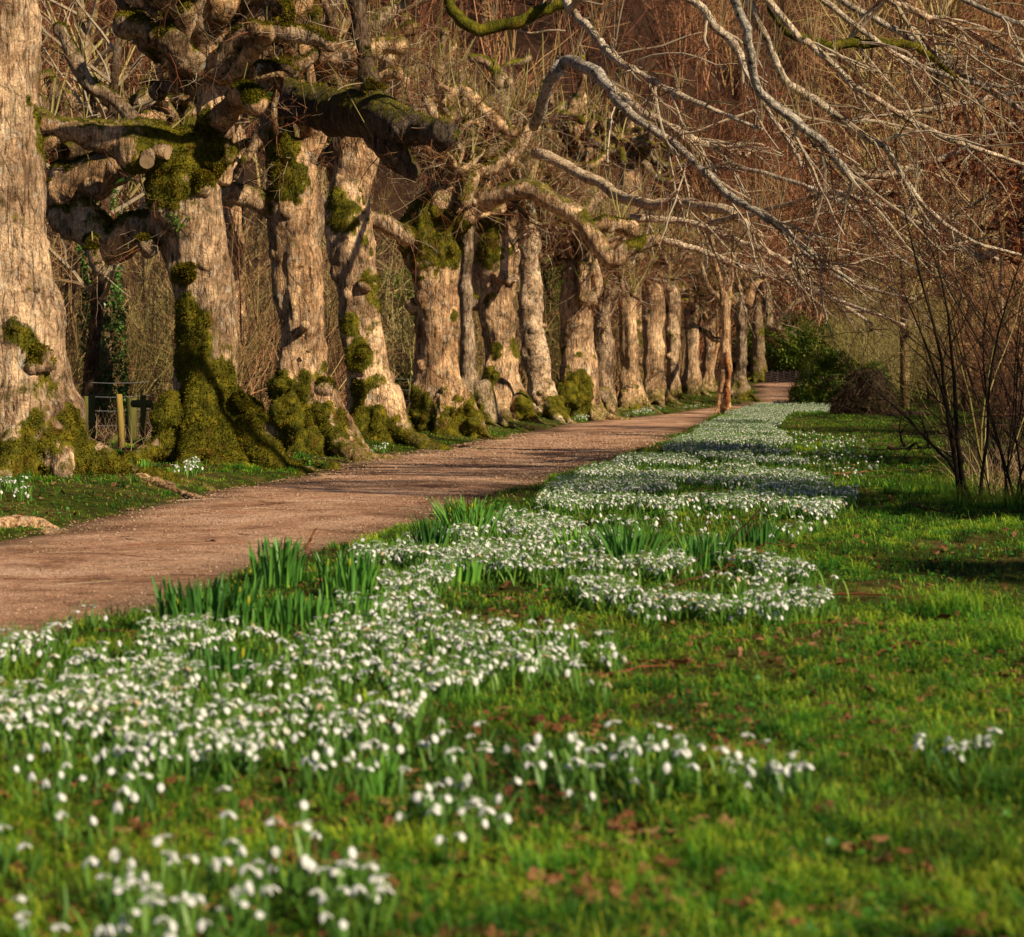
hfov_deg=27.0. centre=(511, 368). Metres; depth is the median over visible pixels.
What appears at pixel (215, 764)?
snowdrop
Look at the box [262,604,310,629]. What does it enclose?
fallen stick
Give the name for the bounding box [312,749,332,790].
snowdrop
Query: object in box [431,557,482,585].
daffodil clump
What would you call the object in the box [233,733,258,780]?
snowdrop
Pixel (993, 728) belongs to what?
snowdrop
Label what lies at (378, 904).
snowdrop
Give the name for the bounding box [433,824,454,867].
snowdrop
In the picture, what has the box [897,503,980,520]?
fallen stick
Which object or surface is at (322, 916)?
snowdrop
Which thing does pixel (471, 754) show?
snowdrop
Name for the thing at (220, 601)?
daffodil clump
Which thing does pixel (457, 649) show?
fallen stick
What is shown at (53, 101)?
back lime tree
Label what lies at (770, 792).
snowdrop
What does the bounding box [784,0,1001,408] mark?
bare tree
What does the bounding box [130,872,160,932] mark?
snowdrop
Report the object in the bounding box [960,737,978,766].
snowdrop
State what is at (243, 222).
bare tree
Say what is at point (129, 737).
snowdrop
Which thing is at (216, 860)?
snowdrop
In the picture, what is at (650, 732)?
snowdrop
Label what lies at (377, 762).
snowdrop
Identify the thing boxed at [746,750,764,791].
snowdrop
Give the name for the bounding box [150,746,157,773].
snowdrop
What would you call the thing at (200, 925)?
snowdrop
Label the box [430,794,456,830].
snowdrop
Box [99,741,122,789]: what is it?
snowdrop
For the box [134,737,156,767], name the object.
snowdrop
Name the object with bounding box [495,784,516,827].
snowdrop
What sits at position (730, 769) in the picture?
snowdrop
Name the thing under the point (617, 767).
snowdrop
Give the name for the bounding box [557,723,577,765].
snowdrop
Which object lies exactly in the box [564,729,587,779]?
snowdrop
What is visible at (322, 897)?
snowdrop
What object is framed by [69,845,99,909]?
snowdrop
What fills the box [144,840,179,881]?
snowdrop
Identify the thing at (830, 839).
leaf cover
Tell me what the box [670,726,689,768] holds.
snowdrop
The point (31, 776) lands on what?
snowdrop
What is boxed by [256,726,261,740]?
snowdrop
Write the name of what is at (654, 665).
fallen stick
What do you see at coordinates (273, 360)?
thicket
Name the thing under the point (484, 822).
snowdrop
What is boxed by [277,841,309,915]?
snowdrop
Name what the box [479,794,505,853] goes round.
snowdrop
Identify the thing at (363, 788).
snowdrop
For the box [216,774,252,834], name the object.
snowdrop
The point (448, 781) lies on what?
snowdrop
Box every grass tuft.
[497,501,525,509]
[857,469,1003,497]
[863,580,1023,624]
[888,473,1023,511]
[934,603,1023,644]
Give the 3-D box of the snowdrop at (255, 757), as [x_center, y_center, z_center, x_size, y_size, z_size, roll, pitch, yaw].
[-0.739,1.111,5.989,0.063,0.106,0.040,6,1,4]
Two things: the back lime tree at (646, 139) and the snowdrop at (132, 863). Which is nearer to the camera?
the snowdrop at (132, 863)
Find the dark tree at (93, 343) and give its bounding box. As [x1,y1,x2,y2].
[37,0,258,430]
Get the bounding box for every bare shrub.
[741,180,965,450]
[771,110,1023,485]
[775,164,1023,452]
[779,231,1023,507]
[788,118,1023,503]
[845,157,1023,473]
[847,179,1023,493]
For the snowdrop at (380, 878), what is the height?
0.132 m
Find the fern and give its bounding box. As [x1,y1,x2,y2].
[115,177,137,183]
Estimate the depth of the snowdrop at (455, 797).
5.47 m
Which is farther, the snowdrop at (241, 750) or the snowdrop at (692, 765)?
the snowdrop at (241, 750)
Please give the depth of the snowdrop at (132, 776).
5.55 m
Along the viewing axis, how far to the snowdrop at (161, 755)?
5.94 m
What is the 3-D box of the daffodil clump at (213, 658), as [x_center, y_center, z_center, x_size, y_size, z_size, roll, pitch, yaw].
[-1.004,1.078,7.606,0.314,0.189,0.209,0,0,0]
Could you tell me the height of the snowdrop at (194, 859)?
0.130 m
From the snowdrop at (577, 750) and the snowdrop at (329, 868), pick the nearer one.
the snowdrop at (329, 868)
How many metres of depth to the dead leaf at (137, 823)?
5.29 m
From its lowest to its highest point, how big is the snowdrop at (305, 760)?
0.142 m
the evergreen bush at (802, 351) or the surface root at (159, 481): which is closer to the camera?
the surface root at (159, 481)
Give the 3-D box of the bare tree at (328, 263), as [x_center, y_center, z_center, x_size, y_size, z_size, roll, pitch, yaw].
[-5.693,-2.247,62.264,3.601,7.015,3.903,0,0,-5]
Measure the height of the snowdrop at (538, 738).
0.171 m
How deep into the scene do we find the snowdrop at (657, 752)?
6.10 m
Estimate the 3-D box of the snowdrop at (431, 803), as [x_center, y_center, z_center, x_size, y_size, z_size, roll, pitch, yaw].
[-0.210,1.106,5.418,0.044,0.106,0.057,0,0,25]
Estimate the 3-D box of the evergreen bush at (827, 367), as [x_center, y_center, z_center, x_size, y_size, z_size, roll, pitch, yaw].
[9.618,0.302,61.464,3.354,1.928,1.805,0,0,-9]
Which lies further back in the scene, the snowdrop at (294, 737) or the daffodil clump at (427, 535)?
the daffodil clump at (427, 535)
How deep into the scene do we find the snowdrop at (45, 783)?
5.35 m
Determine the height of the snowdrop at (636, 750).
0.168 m
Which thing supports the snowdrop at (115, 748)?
on the grass ground at (90, 512)
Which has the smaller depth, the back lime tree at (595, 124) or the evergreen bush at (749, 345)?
the back lime tree at (595, 124)
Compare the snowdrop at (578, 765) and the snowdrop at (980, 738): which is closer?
the snowdrop at (578, 765)
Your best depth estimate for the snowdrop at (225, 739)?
6.00 m
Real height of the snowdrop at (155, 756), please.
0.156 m
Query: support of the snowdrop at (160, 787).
on the grass ground at (90, 512)
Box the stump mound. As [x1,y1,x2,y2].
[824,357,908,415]
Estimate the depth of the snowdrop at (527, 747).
5.89 m
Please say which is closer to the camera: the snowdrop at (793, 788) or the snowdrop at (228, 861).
the snowdrop at (228, 861)
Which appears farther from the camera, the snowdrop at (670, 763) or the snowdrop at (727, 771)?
the snowdrop at (670, 763)
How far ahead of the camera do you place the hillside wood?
108.06 m
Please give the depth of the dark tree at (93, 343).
35.47 m
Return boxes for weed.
[299,460,330,467]
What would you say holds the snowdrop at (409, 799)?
on the grass ground at (90, 512)
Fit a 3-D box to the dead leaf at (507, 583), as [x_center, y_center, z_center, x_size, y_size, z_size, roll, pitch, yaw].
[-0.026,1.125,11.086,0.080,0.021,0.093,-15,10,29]
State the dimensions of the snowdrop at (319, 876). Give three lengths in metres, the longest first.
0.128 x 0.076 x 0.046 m
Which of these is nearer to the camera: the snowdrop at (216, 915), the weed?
the snowdrop at (216, 915)
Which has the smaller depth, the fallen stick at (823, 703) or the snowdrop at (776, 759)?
the snowdrop at (776, 759)
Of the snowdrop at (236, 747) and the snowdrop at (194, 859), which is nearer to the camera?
the snowdrop at (194, 859)
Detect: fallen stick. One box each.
[91,629,131,633]
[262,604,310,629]
[299,549,349,557]
[304,527,317,548]
[413,630,521,700]
[486,550,579,599]
[515,516,662,613]
[565,644,707,678]
[572,584,737,590]
[633,495,784,595]
[634,643,725,667]
[675,613,869,624]
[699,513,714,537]
[731,500,768,538]
[744,542,783,555]
[799,699,844,710]
[813,657,859,666]
[831,567,928,599]
[832,457,913,474]
[862,637,960,658]
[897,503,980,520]
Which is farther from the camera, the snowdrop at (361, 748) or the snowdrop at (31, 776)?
the snowdrop at (361, 748)
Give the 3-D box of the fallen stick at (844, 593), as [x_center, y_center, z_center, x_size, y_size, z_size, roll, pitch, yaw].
[1.829,1.091,10.597,0.562,0.210,0.109,0,0,24]
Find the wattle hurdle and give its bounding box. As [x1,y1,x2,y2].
[765,370,813,382]
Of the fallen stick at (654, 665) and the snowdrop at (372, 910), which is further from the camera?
the fallen stick at (654, 665)
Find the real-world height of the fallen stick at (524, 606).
0.659 m
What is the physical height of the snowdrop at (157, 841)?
0.178 m
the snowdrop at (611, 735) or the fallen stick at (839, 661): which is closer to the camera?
the snowdrop at (611, 735)
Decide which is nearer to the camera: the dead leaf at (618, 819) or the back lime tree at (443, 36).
the dead leaf at (618, 819)
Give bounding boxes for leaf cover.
[0,477,1023,936]
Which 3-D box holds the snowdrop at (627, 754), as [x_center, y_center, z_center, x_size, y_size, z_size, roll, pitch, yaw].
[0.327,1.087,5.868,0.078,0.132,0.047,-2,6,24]
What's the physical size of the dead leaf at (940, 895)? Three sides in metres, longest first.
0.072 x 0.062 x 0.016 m
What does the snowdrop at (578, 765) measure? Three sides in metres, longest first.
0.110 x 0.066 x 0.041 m
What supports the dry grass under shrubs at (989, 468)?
on the grass ground at (90, 512)
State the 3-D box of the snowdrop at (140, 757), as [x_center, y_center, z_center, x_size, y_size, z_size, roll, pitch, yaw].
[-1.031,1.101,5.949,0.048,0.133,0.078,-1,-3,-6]
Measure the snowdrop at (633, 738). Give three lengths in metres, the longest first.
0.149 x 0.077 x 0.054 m
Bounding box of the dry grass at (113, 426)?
[87,399,410,448]
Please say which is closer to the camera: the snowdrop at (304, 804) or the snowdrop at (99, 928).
the snowdrop at (99, 928)
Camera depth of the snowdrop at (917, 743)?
5.92 m
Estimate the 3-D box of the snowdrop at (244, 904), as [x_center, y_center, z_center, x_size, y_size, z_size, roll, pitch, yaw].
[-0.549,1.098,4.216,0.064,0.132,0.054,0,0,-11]
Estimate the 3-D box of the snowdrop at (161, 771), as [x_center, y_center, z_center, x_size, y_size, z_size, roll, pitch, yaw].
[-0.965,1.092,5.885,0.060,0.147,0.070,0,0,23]
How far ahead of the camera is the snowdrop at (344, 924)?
4.17 m
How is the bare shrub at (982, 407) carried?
on the grass ground at (90, 512)
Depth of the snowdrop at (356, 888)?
4.41 m
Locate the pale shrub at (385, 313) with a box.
[324,248,415,377]
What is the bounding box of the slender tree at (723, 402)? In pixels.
[668,178,767,414]
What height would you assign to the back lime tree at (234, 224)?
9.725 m
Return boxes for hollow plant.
[166,210,189,236]
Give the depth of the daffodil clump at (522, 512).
15.78 m
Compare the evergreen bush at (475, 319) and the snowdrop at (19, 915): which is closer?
the snowdrop at (19, 915)
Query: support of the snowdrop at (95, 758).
on the grass ground at (90, 512)
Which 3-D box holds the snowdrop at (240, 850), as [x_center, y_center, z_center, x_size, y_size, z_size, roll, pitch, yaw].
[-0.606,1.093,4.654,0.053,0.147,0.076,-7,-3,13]
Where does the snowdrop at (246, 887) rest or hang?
on the grass ground at (90, 512)
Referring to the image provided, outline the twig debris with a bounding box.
[0,441,660,634]
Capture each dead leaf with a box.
[77,828,97,835]
[129,817,152,831]
[454,872,478,877]
[500,581,511,588]
[528,865,547,879]
[607,816,621,825]
[678,657,693,665]
[706,732,729,743]
[714,713,735,724]
[812,800,839,816]
[872,849,890,860]
[923,892,953,898]
[935,614,951,619]
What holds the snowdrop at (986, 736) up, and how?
on the grass ground at (90, 512)
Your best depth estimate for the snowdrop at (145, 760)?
5.94 m
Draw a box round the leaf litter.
[0,413,1023,936]
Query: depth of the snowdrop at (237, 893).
4.28 m
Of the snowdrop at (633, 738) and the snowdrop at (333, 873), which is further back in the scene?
the snowdrop at (633, 738)
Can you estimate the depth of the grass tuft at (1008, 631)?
8.93 m
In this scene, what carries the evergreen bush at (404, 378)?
on the grass ground at (90, 512)
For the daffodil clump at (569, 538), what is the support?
on the grass ground at (90, 512)
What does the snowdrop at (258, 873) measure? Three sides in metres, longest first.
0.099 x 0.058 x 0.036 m
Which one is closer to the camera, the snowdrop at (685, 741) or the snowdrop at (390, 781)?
the snowdrop at (390, 781)
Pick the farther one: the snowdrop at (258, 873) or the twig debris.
the twig debris
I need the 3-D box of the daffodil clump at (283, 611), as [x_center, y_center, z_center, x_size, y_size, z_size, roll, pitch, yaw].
[-0.968,1.050,9.171,0.401,0.202,0.278,0,0,0]
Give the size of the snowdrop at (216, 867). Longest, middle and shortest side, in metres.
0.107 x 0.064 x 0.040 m
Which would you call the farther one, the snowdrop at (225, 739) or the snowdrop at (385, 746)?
the snowdrop at (225, 739)
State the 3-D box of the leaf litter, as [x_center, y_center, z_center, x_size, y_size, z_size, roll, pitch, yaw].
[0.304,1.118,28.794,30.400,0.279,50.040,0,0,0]
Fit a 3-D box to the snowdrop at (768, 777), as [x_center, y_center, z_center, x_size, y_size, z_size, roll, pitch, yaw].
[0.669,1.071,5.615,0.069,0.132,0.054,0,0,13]
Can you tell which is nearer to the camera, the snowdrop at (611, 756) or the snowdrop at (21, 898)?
the snowdrop at (21, 898)
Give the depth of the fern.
24.03 m
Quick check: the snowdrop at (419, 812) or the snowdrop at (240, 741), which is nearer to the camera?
the snowdrop at (419, 812)
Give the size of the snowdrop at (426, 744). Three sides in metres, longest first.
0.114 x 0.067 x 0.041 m
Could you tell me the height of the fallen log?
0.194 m
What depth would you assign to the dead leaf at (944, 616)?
9.62 m
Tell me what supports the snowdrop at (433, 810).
on the grass ground at (90, 512)
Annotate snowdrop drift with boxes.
[0,399,884,879]
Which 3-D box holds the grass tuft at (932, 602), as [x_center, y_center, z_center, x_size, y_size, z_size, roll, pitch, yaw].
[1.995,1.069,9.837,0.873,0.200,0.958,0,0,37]
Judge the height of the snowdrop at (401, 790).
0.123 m
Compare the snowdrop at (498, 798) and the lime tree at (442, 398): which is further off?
the lime tree at (442, 398)
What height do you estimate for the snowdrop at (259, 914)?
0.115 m
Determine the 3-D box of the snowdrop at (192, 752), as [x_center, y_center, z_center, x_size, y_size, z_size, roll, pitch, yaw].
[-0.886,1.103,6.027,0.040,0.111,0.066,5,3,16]
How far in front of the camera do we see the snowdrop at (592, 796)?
5.49 m
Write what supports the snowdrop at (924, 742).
on the grass ground at (90, 512)
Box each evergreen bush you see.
[330,266,414,399]
[458,267,484,365]
[516,257,563,383]
[732,309,817,371]
[764,316,862,372]
[787,345,899,405]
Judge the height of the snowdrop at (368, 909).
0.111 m
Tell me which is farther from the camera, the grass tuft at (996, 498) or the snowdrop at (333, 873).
the grass tuft at (996, 498)
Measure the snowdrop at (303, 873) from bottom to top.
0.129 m
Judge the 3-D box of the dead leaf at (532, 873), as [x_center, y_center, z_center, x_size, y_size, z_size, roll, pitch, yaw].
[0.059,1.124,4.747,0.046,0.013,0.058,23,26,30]
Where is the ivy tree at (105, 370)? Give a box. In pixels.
[41,0,256,429]
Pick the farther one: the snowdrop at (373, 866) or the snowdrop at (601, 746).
the snowdrop at (601, 746)
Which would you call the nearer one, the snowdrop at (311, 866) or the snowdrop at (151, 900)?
the snowdrop at (151, 900)
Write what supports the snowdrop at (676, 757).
on the grass ground at (90, 512)
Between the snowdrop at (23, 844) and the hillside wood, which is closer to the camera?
the snowdrop at (23, 844)
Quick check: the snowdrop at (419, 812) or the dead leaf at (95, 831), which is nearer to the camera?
the dead leaf at (95, 831)
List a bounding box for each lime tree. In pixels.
[0,0,1023,490]
[39,28,180,251]
[40,0,403,475]
[41,13,342,207]
[110,14,247,387]
[221,0,518,461]
[232,16,374,358]
[294,0,889,450]
[323,0,487,406]
[375,11,955,439]
[397,0,485,407]
[413,83,548,431]
[415,59,1021,426]
[417,17,592,336]
[471,134,653,420]
[485,38,647,324]
[515,123,603,424]
[553,178,672,415]
[559,188,707,413]
[587,64,719,391]
[609,164,712,406]
[636,216,757,395]
[639,190,738,405]
[679,217,752,391]
[681,227,965,401]
[732,259,795,382]
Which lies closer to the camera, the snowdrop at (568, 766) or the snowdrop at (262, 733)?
the snowdrop at (568, 766)
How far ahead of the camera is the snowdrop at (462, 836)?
4.93 m
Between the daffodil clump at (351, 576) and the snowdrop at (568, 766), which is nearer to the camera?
the snowdrop at (568, 766)
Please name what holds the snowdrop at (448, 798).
on the grass ground at (90, 512)
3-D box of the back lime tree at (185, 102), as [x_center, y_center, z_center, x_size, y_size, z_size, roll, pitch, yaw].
[-5.819,-2.833,37.653,6.246,8.803,5.544,0,0,0]
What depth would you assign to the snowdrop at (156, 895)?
4.46 m
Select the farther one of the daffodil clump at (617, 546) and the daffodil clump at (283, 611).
the daffodil clump at (617, 546)
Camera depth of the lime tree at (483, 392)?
40.87 m
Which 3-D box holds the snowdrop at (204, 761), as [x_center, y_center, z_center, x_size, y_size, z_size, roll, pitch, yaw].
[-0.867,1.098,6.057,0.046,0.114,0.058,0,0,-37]
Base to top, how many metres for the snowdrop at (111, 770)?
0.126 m
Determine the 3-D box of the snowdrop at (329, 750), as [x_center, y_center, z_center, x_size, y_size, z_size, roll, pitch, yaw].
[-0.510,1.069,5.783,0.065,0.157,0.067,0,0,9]
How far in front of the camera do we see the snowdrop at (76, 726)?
6.12 m
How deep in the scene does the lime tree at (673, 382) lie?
62.81 m
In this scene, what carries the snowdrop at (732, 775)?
on the grass ground at (90, 512)
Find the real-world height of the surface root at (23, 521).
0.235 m
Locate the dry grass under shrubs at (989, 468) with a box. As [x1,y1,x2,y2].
[923,421,1023,500]
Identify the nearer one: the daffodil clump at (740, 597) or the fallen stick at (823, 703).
the fallen stick at (823, 703)
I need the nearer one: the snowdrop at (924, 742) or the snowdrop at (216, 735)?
the snowdrop at (924, 742)
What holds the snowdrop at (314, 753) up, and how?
on the grass ground at (90, 512)
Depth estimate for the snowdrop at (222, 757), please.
5.97 m
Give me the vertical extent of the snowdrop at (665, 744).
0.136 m
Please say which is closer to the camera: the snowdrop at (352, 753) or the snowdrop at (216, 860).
the snowdrop at (216, 860)
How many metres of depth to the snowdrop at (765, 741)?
5.86 m
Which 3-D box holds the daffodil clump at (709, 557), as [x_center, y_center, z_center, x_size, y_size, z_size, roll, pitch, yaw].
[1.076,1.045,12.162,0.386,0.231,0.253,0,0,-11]
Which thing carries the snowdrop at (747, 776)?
on the grass ground at (90, 512)
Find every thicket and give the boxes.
[46,144,736,421]
[782,228,1022,402]
[877,103,1023,435]
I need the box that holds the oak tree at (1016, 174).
[747,18,1023,335]
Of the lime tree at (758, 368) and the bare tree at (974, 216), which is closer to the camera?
the bare tree at (974, 216)
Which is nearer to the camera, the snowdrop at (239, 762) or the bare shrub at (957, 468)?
the snowdrop at (239, 762)
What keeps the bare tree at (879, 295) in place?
on the grass ground at (90, 512)
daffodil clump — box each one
[132,459,151,468]
[151,571,272,631]
[184,643,275,694]
[240,588,332,638]
[248,535,310,588]
[313,549,379,600]
[329,589,383,625]
[353,748,414,801]
[407,514,451,547]
[426,495,511,537]
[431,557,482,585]
[513,510,545,518]
[552,525,591,550]
[578,520,679,564]
[667,530,735,570]
[704,591,755,609]
[727,517,782,547]
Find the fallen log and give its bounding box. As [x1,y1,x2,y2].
[886,410,929,416]
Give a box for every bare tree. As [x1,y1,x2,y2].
[40,0,254,366]
[41,3,164,397]
[47,65,174,402]
[241,155,324,379]
[244,121,380,389]
[244,167,398,342]
[275,185,335,314]
[479,0,486,51]
[740,0,833,153]
[744,0,986,306]
[760,0,924,275]
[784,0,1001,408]
[814,106,1002,357]
[832,0,982,212]
[850,0,985,163]
[857,71,958,301]
[869,31,1023,411]
[872,179,992,399]
[922,0,1023,195]
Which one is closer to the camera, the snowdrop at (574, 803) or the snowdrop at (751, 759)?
the snowdrop at (574, 803)
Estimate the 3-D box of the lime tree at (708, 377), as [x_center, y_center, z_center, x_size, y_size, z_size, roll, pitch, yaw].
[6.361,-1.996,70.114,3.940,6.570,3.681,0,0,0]
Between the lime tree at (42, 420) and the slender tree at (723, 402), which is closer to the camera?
the lime tree at (42, 420)
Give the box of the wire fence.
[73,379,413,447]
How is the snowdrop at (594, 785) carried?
on the grass ground at (90, 512)
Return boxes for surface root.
[0,515,78,534]
[135,473,208,498]
[306,466,327,475]
[458,445,490,450]
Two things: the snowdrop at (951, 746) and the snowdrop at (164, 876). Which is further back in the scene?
the snowdrop at (951, 746)
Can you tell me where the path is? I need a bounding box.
[0,375,836,648]
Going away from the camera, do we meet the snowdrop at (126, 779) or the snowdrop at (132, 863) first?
the snowdrop at (132, 863)
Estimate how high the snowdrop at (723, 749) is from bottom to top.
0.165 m
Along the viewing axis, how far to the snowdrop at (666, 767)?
5.57 m
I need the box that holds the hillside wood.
[37,0,1023,375]
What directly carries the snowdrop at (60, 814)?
on the grass ground at (90, 512)
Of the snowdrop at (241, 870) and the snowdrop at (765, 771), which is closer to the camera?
the snowdrop at (241, 870)
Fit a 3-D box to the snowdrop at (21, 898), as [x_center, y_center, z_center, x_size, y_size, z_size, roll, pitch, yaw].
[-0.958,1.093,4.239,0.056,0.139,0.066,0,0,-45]
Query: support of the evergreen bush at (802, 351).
on the grass ground at (90, 512)
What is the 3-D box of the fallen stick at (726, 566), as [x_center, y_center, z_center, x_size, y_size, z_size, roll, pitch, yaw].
[1.036,1.052,11.347,0.518,0.681,2.381,0,0,21]
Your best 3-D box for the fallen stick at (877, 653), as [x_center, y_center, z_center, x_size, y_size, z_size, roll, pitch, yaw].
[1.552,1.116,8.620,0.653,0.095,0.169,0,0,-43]
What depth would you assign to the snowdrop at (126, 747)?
5.93 m
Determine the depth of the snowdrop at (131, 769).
5.67 m
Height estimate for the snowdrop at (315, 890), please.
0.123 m
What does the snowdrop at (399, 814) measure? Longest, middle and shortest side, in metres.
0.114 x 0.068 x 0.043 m
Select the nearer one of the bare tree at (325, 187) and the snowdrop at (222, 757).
the snowdrop at (222, 757)
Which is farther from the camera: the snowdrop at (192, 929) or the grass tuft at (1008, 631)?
the grass tuft at (1008, 631)
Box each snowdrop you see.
[1,758,18,793]
[9,762,35,813]
[11,883,39,936]
[12,746,34,780]
[13,901,41,936]
[15,905,38,936]
[17,832,42,882]
[41,731,68,786]
[41,769,68,815]
[42,784,65,827]
[53,801,73,852]
[55,715,84,774]
[56,755,70,792]
[56,762,69,797]
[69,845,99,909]
[73,911,103,936]
[74,808,96,853]
[77,766,101,810]
[86,738,108,774]
[88,757,116,799]
[88,788,121,852]
[89,863,112,922]
[91,748,107,786]
[96,900,128,936]
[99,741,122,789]
[99,863,141,924]
[102,858,133,909]
[103,913,125,936]
[104,721,132,756]
[104,734,120,778]
[104,846,135,895]
[104,911,139,936]
[105,895,142,936]
[107,739,128,786]
[107,774,129,825]
[109,835,142,904]
[111,873,146,936]
[113,743,127,774]
[114,866,136,899]
[116,908,142,936]
[119,734,151,770]
[120,753,138,789]
[122,763,150,810]
[124,737,148,784]
[125,772,137,804]
[125,859,148,924]
[127,765,152,815]
[128,780,157,822]
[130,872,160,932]
[131,735,148,759]
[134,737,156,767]
[134,740,150,776]
[134,903,169,936]
[139,773,164,816]
[139,885,165,936]
[141,750,147,768]
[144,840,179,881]
[144,880,179,936]
[146,873,163,916]
[148,726,173,771]
[149,726,174,754]
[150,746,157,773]
[150,821,187,895]
[151,732,171,777]
[151,842,177,899]
[152,918,174,936]
[154,722,169,772]
[155,754,170,777]
[156,738,176,790]
[163,747,181,786]
[163,919,178,936]
[165,887,194,936]
[166,907,204,936]
[169,733,194,783]
[176,880,192,925]
[178,885,205,936]
[181,845,204,902]
[186,726,200,759]
[189,735,211,755]
[189,740,204,756]
[190,746,205,778]
[192,746,209,784]
[192,883,204,931]
[195,742,214,784]
[196,904,224,936]
[197,854,220,897]
[198,734,216,772]
[207,845,232,902]
[208,722,224,770]
[210,801,236,850]
[210,846,235,889]
[212,731,233,780]
[212,737,226,779]
[213,896,237,934]
[216,726,242,778]
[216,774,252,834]
[218,734,240,781]
[219,889,249,936]
[222,825,261,879]
[226,867,252,936]
[227,872,258,936]
[232,732,244,761]
[232,834,245,887]
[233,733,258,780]
[234,731,251,774]
[238,729,245,765]
[239,852,268,904]
[240,746,259,782]
[241,721,269,777]
[242,740,260,781]
[245,869,267,934]
[248,850,263,898]
[249,873,279,930]
[250,835,280,881]
[251,874,272,922]
[251,899,283,936]
[253,859,277,885]
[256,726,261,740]
[256,736,266,764]
[262,805,287,867]
[266,851,296,891]
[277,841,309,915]
[283,724,297,777]
[283,848,314,905]
[287,745,312,796]
[287,854,314,905]
[292,877,321,930]
[293,808,320,879]
[294,741,318,798]
[295,788,319,841]
[306,856,339,913]
[308,849,334,889]
[308,858,343,898]
[310,820,336,866]
[312,730,323,765]
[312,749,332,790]
[313,753,340,801]
[315,735,337,785]
[318,882,343,936]
[319,899,344,936]
[320,737,336,779]
[324,848,357,916]
[326,847,356,895]
[327,752,339,784]
[327,876,350,927]
[334,908,357,936]
[340,734,372,794]
[340,746,362,803]
[341,741,354,771]
[347,833,382,906]
[349,872,393,936]
[350,852,377,900]
[350,870,379,920]
[353,759,373,803]
[354,752,363,794]
[355,884,378,933]
[359,731,382,760]
[359,871,390,927]
[362,742,390,775]
[368,731,389,751]
[369,732,391,760]
[369,860,405,936]
[374,751,393,777]
[377,865,399,918]
[379,734,404,774]
[384,757,403,798]
[393,758,411,802]
[394,803,415,849]
[397,782,417,826]
[409,732,424,768]
[409,775,431,827]
[412,780,432,830]
[415,788,431,829]
[424,731,442,758]
[425,768,454,809]
[425,796,458,839]
[426,725,444,771]
[427,792,439,819]
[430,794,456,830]
[433,741,449,772]
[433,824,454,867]
[434,775,443,799]
[438,720,461,768]
[438,783,459,836]
[442,823,465,867]
[443,738,463,794]
[444,746,457,774]
[448,775,464,819]
[448,786,484,833]
[450,771,470,816]
[454,796,482,850]
[455,788,481,841]
[463,727,478,762]
[463,764,486,819]
[465,731,491,774]
[466,739,492,798]
[466,810,487,863]
[477,794,512,851]
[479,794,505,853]
[493,801,513,853]
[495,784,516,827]
[503,736,522,774]
[511,733,534,781]
[511,767,532,813]
[523,752,539,790]
[532,744,544,768]
[533,721,556,774]
[534,742,552,761]
[534,751,550,794]
[554,756,572,790]
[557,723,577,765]
[559,748,580,786]
[560,736,579,779]
[562,722,578,758]
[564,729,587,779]
[565,780,582,817]
[566,751,584,786]
[578,737,598,794]
[583,782,595,820]
[586,754,604,818]
[587,734,605,775]
[596,725,614,763]
[603,735,633,787]
[604,710,635,751]
[606,745,624,791]
[611,745,620,782]
[616,732,639,791]
[619,739,641,768]
[622,770,639,808]
[623,734,641,790]
[627,766,638,791]
[629,726,645,764]
[629,729,652,768]
[636,734,658,787]
[639,715,664,764]
[639,751,670,809]
[642,726,656,759]
[646,735,680,792]
[649,733,667,777]
[655,731,668,765]
[659,730,678,770]
[659,740,677,785]
[660,738,687,786]
[668,736,683,771]
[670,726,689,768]
[674,737,686,785]
[677,737,692,757]
[677,755,699,801]
[682,738,709,780]
[691,736,704,762]
[709,736,732,792]
[718,752,742,807]
[719,741,741,773]
[722,755,733,788]
[724,723,754,777]
[726,758,741,786]
[731,754,750,801]
[743,757,755,794]
[743,773,761,809]
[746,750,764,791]
[747,758,761,804]
[756,750,779,798]
[756,750,781,801]
[758,731,786,758]
[759,757,770,790]
[760,756,783,804]
[764,748,783,799]
[776,755,794,804]
[783,757,800,790]
[785,743,806,782]
[787,754,804,799]
[788,760,804,799]
[790,753,813,810]
[797,752,828,806]
[913,730,939,775]
[914,723,938,753]
[915,728,937,774]
[929,735,958,784]
[931,733,953,774]
[944,725,962,760]
[944,746,967,793]
[955,731,990,793]
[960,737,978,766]
[971,730,993,773]
[972,733,986,764]
[973,718,1001,769]
[974,727,989,758]
[983,726,999,757]
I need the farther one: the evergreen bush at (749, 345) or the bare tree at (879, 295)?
the evergreen bush at (749, 345)
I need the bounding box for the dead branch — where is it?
[887,410,936,451]
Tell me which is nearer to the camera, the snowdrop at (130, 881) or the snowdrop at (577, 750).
the snowdrop at (130, 881)
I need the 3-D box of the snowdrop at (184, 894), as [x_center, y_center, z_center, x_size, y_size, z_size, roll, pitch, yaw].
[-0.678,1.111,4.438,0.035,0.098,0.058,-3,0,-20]
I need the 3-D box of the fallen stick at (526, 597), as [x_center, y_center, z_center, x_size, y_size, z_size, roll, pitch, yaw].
[0.155,1.177,11.113,0.215,0.435,1.245,0,0,17]

